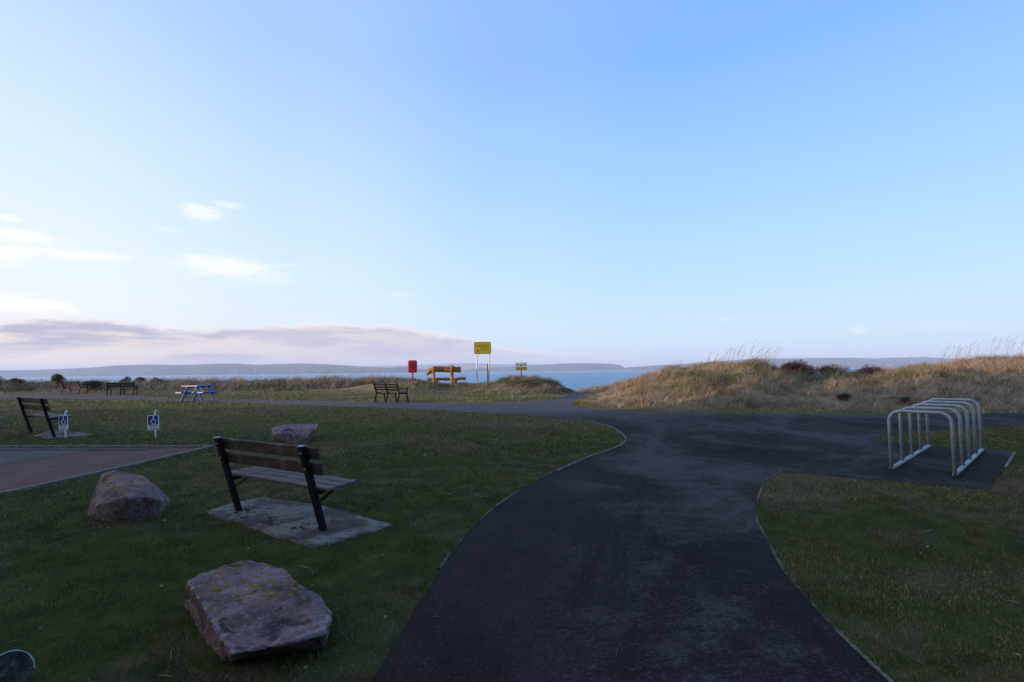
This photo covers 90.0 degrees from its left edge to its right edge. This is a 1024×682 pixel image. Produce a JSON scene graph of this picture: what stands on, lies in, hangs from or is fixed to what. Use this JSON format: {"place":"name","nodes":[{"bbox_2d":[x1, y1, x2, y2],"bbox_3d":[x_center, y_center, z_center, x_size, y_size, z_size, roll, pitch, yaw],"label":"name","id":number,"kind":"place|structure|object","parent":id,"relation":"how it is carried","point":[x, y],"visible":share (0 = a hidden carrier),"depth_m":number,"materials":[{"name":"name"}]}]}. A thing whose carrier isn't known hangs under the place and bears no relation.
{"place":"outdoors","nodes":[
{"label":"outdoors","id":0,"kind":"place"},
{"bbox_2d":[0,363,464,376],"bbox_3d":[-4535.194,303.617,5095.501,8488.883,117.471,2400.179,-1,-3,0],"label":"hills","id":1,"kind":"structure","parent":0,"point":[193,369],"depth_m":4344.75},
{"bbox_2d":[1,367,903,389],"bbox_3d":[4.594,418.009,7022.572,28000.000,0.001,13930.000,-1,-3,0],"label":"sea","id":2,"kind":"structure","parent":0,"point":[574,380],"depth_m":655.84,"materials":[{"name":"liquid"}]},
{"bbox_2d":[366,363,547,369],"bbox_3d":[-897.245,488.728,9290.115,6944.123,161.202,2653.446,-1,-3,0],"label":"hills","id":3,"kind":"structure","parent":0,"point":[463,366],"depth_m":8760.27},
{"bbox_2d":[0,358,1023,681],"bbox_3d":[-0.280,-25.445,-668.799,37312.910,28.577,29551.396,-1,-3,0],"label":"ground","id":4,"kind":"structure","parent":0,"point":[914,566],"depth_m":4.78,"materials":[{"name":"green plant"}]},
{"bbox_2d":[4,377,26,384],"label":"bush","id":5,"kind":"object","parent":4,"relation":"on","point":[15,380],"visible":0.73,"depth_m":42.72,"materials":[{"name":"green plant"}]},
{"bbox_2d":[0,650,34,681],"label":"marker plate","id":6,"kind":"object","parent":4,"relation":"on","point":[17,665],"visible":1,"depth_m":2.42,"materials":[{"name":"metal"}]},
{"bbox_2d":[50,373,66,384],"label":"bush","id":7,"kind":"object","parent":4,"relation":"on","point":[57,378],"visible":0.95,"depth_m":41.77,"materials":[{"name":"green plant"}]},
{"bbox_2d":[33,431,93,438],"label":"concrete slab","id":8,"kind":"structure","parent":4,"relation":"on","point":[47,434],"depth_m":12.01,"materials":[{"name":"grey concrete"}]},
{"bbox_2d":[17,397,73,436],"bbox_3d":[-11.047,1.784,12.060,1.820,0.938,0.600,-3,-4,32],"label":"park bench","id":9,"kind":"object","parent":8,"relation":"on","point":[43,407],"visible":0.91,"depth_m":11.92,"materials":[{"name":"black paint"}]},
{"bbox_2d":[59,410,67,437],"bbox_3d":[-10.098,1.929,11.543,0.250,0.735,0.050,-4,-4,11],"label":"parking sign","id":10,"kind":"object","parent":4,"relation":"on","point":[63,422],"visible":1,"depth_m":11.53,"materials":[{"name":"blue metal"}]},
{"bbox_2d":[61,381,87,393],"bbox_3d":[-30.671,3.256,35.904,1.660,0.904,0.710,-2,-3,15],"label":"framed bench","id":11,"kind":"object","parent":4,"relation":"on","point":[65,384],"visible":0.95,"depth_m":35.77,"materials":[{"name":"black paint"}]},
{"bbox_2d":[0,448,153,449],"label":"gutter","id":12,"kind":"object","parent":4,"relation":"on","point":[88,449],"visible":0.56,"depth_m":10.13,"materials":[{"name":"concrete"}]},
{"bbox_2d":[81,380,103,389],"bbox_3d":[-30.725,3.275,37.480,1.491,0.904,0.780,-1,-3,0],"label":"bush","id":13,"kind":"object","parent":4,"relation":"on","point":[94,384],"visible":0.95,"depth_m":37.37,"materials":[{"name":"green plant"}]},
{"bbox_2d":[0,447,200,491],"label":"parking area","id":14,"kind":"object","parent":4,"relation":"on","point":[25,473],"visible":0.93,"depth_m":8.79,"materials":[{"name":"grey asphalt"}]},
{"bbox_2d":[0,448,87,465],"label":"parking bay","id":15,"kind":"object","parent":14,"relation":"on","point":[11,456],"visible":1,"depth_m":9.72,"materials":[{"name":"grey asphalt"}]},
{"bbox_2d":[0,445,210,447],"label":"kerb","id":16,"kind":"structure","parent":4,"relation":"on","point":[16,446],"depth_m":10.36,"materials":[{"name":"concrete"}]},
{"bbox_2d":[0,445,213,495],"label":"kerb","id":17,"kind":"structure","parent":4,"relation":"on","point":[83,475],"depth_m":7.98,"materials":[{"name":"concrete"}]},
{"bbox_2d":[106,382,137,395],"bbox_3d":[-25.494,3.132,33.506,1.525,0.904,0.710,0,-4,-17],"label":"framed bench","id":18,"kind":"object","parent":4,"relation":"on","point":[118,384],"visible":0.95,"depth_m":33.31,"materials":[{"name":"black paint"}]},
{"bbox_2d":[119,376,130,382],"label":"bush","id":19,"kind":"object","parent":4,"relation":"on","point":[126,378],"visible":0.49,"depth_m":42.80,"materials":[{"name":"green plant"}]},
{"bbox_2d":[88,470,170,520],"bbox_3d":[-4.525,1.820,6.005,0.807,0.505,1.198,1,-4,-27],"label":"boulder","id":20,"kind":"object","parent":4,"relation":"on","point":[118,495],"visible":0.86,"depth_m":5.75,"materials":[{"name":"stone"}]},
{"bbox_2d":[147,410,158,437],"bbox_3d":[-7.995,1.904,11.426,0.250,0.735,0.050,-4,-3,-2],"label":"parking sign","id":21,"kind":"object","parent":4,"relation":"on","point":[152,422],"visible":0.99,"depth_m":11.41,"materials":[{"name":"blue metal"}]},
{"bbox_2d":[185,560,331,664],"bbox_3d":[-1.645,1.697,3.241,0.938,0.392,1.223,1,-4,-21],"label":"boulder","id":22,"kind":"object","parent":4,"relation":"on","point":[240,611],"visible":0.94,"depth_m":3.02,"materials":[{"name":"stone"}]},
{"bbox_2d":[272,424,317,442],"bbox_3d":[-4.655,1.990,10.912,1.080,0.430,0.663,-1,-3,0],"label":"boulder","id":23,"kind":"object","parent":4,"relation":"on","point":[293,433],"visible":0.84,"depth_m":10.65,"materials":[{"name":"stone"}]},
{"bbox_2d":[207,497,392,548],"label":"concrete slab","id":24,"kind":"structure","parent":4,"relation":"on","point":[344,525],"depth_m":5.50,"materials":[{"name":"grey concrete"}]},
{"bbox_2d":[234,506,310,529],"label":"dead leaves","id":25,"kind":"object","parent":24,"relation":"on","point":[267,520],"visible":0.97,"depth_m":5.47,"materials":[{"name":"brown plant"}]},
{"bbox_2d":[213,436,356,530],"bbox_3d":[-2.545,1.531,5.589,1.799,0.938,0.600,-3,-4,31],"label":"park bench","id":26,"kind":"object","parent":24,"relation":"on","point":[304,472],"visible":0.91,"depth_m":5.43,"materials":[{"name":"black paint"}]},
{"bbox_2d":[408,360,416,379],"bbox_3d":[-6.401,2.024,32.949,0.580,1.573,0.254,0,-3,-8],"label":"lifebuoy housing","id":27,"kind":"object","parent":4,"relation":"on","point":[412,366],"visible":0.98,"depth_m":32.86,"materials":[{"name":"red plastic"}]},
{"bbox_2d":[426,365,465,385],"bbox_3d":[-4.275,2.298,33.076,2.550,1.452,1.001,-1,-3,0],"label":"log bench","id":28,"kind":"object","parent":4,"relation":"on","point":[451,369],"visible":0.78,"depth_m":32.80,"materials":[{"name":"brown wood"}]},
{"bbox_2d":[474,342,490,383],"bbox_3d":[-1.917,1.629,33.497,1.094,3.132,0.116,-1,-3,0],"label":"warning sign","id":29,"kind":"object","parent":4,"relation":"on","point":[482,347],"visible":0.97,"depth_m":33.51,"materials":[{"name":"yellow metal"}]},
{"bbox_2d":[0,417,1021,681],"bbox_3d":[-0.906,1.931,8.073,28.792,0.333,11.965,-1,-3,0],"label":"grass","id":30,"kind":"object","parent":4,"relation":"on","point":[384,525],"depth_m":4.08,"materials":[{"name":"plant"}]},
{"bbox_2d":[515,362,526,377],"bbox_3d":[0.570,2.092,30.965,0.704,1.576,0.104,-1,-3,0],"label":"notice board","id":31,"kind":"object","parent":4,"relation":"on","point":[521,366],"visible":0.85,"depth_m":30.95,"materials":[{"name":"white metal"}]},
{"bbox_2d":[18,335,1023,397],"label":"seed heads","id":32,"kind":"object","parent":4,"relation":"on","point":[690,365],"visible":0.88,"depth_m":23.06,"materials":[{"name":"beige plant"}]},
{"bbox_2d":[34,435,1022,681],"bbox_3d":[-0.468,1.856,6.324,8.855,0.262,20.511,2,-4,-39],"label":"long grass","id":33,"kind":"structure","parent":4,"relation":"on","point":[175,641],"depth_m":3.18,"materials":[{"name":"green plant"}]},
{"bbox_2d":[438,414,624,568],"bbox_3d":[1.003,2.023,9.600,2.622,0.369,11.043,-1,-3,3],"label":"path edging","id":34,"kind":"object","parent":4,"relation":"on","point":[454,547],"visible":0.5,"depth_m":6.33,"materials":[{"name":"grey concrete"}]},
{"bbox_2d":[555,419,625,470],"bbox_3d":[1.802,2.069,10.714,1.162,0.290,6.018,-1,-3,11],"label":"path edging","id":35,"kind":"object","parent":4,"relation":"on","point":[596,453],"visible":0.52,"depth_m":9.33,"materials":[{"name":"concrete"}]},
{"bbox_2d":[711,376,721,391],"bbox_3d":[7.238,1.558,18.182,0.398,0.660,0.428,-1,-3,0],"label":"dead weed","id":36,"kind":"object","parent":4,"relation":"on","point":[713,383],"visible":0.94,"depth_m":18.16,"materials":[{"name":"brown plant"}]},
{"bbox_2d":[780,359,822,376],"bbox_3d":[13.162,1.376,23.405,2.044,1.344,1.456,-1,-3,0],"label":"heather bush","id":37,"kind":"object","parent":4,"relation":"on","point":[794,366],"visible":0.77,"depth_m":23.16,"materials":[{"name":"brown plant"}]},
{"bbox_2d":[755,470,893,681],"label":"path edging","id":38,"kind":"object","parent":4,"relation":"on","point":[863,655],"visible":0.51,"depth_m":3.43,"materials":[{"name":"grey concrete"}]},
{"bbox_2d":[819,364,849,375],"bbox_3d":[15.336,1.517,24.452,1.772,1.034,1.111,-1,-3,0],"label":"heather bush","id":39,"kind":"object","parent":4,"relation":"on","point":[831,367],"visible":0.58,"depth_m":24.27,"materials":[{"name":"brown plant"}]},
{"bbox_2d":[835,393,851,401],"bbox_3d":[11.079,1.893,17.089,0.531,0.440,0.514,-2,-4,28],"label":"rush tuft","id":40,"kind":"object","parent":4,"relation":"on","point":[844,395],"visible":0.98,"depth_m":17.05,"materials":[{"name":"green plant"}]},
{"bbox_2d":[854,364,886,374],"bbox_3d":[17.409,1.548,24.883,1.624,1.051,1.186,-1,-3,0],"label":"heather bush","id":41,"kind":"object","parent":4,"relation":"on","point":[865,370],"visible":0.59,"depth_m":24.82,"materials":[{"name":"brown plant"}]},
{"bbox_2d":[883,395,911,402],"bbox_3d":[12.319,1.901,16.322,0.814,0.435,0.606,-1,-3,0],"label":"rush tuft","id":42,"kind":"object","parent":4,"relation":"on","point":[902,400],"visible":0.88,"depth_m":16.29,"materials":[{"name":"green plant"}]},
{"bbox_2d":[1004,452,1015,466],"bbox_3d":[8.105,1.952,8.325,1.624,0.104,0.035,2,-5,-42],"label":"path edging","id":43,"kind":"object","parent":4,"relation":"on","point":[1010,459],"visible":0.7,"depth_m":8.29,"materials":[{"name":"concrete"}]},
{"bbox_2d":[0,389,1023,681],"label":"path","id":44,"kind":"structure","parent":0,"point":[584,571],"depth_m":4.27,"materials":[{"name":"grey asphalt"}]},
{"bbox_2d":[175,385,218,401],"bbox_3d":[-15.356,2.576,25.029,1.440,0.817,1.143,-1,-3,8],"label":"picnic table","id":45,"kind":"object","parent":44,"relation":"on","point":[210,392],"visible":0.9,"depth_m":24.73,"materials":[{"name":"blue paint"}]},
{"bbox_2d":[373,383,408,403],"bbox_3d":[-5.236,2.253,22.141,1.525,0.904,0.710,-3,-4,36],"label":"framed bench","id":46,"kind":"object","parent":44,"relation":"on","point":[386,390],"visible":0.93,"depth_m":21.92,"materials":[{"name":"black paint"}]},
{"bbox_2d":[887,398,983,476],"bbox_3d":[6.995,1.488,8.396,2.790,0.979,0.782,2,-4,-41],"label":"cycle rack","id":47,"kind":"object","parent":44,"relation":"on","point":[945,403],"visible":1,"depth_m":8.17,"materials":[{"name":"metal"}]},
{"bbox_2d":[0,350,1023,413],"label":"dune grass","id":48,"kind":"structure","parent":0,"point":[548,384],"depth_m":20.16,"materials":[{"name":"brown plant"}]},
{"bbox_2d":[0,0,1023,369],"label":"sky","id":49,"kind":"structure","parent":0,"point":[625,183],"materials":[{"name":"blue"}]},
{"bbox_2d":[461,363,623,371],"bbox_3d":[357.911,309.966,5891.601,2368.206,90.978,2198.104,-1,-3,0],"label":"hills","id":50,"kind":"structure","parent":0,"point":[581,367],"depth_m":5212.09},
{"bbox_2d":[624,357,966,369],"bbox_3d":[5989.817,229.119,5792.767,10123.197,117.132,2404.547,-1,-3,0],"label":"hills","id":51,"kind":"structure","parent":0,"point":[859,362],"depth_m":5130.70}
]}

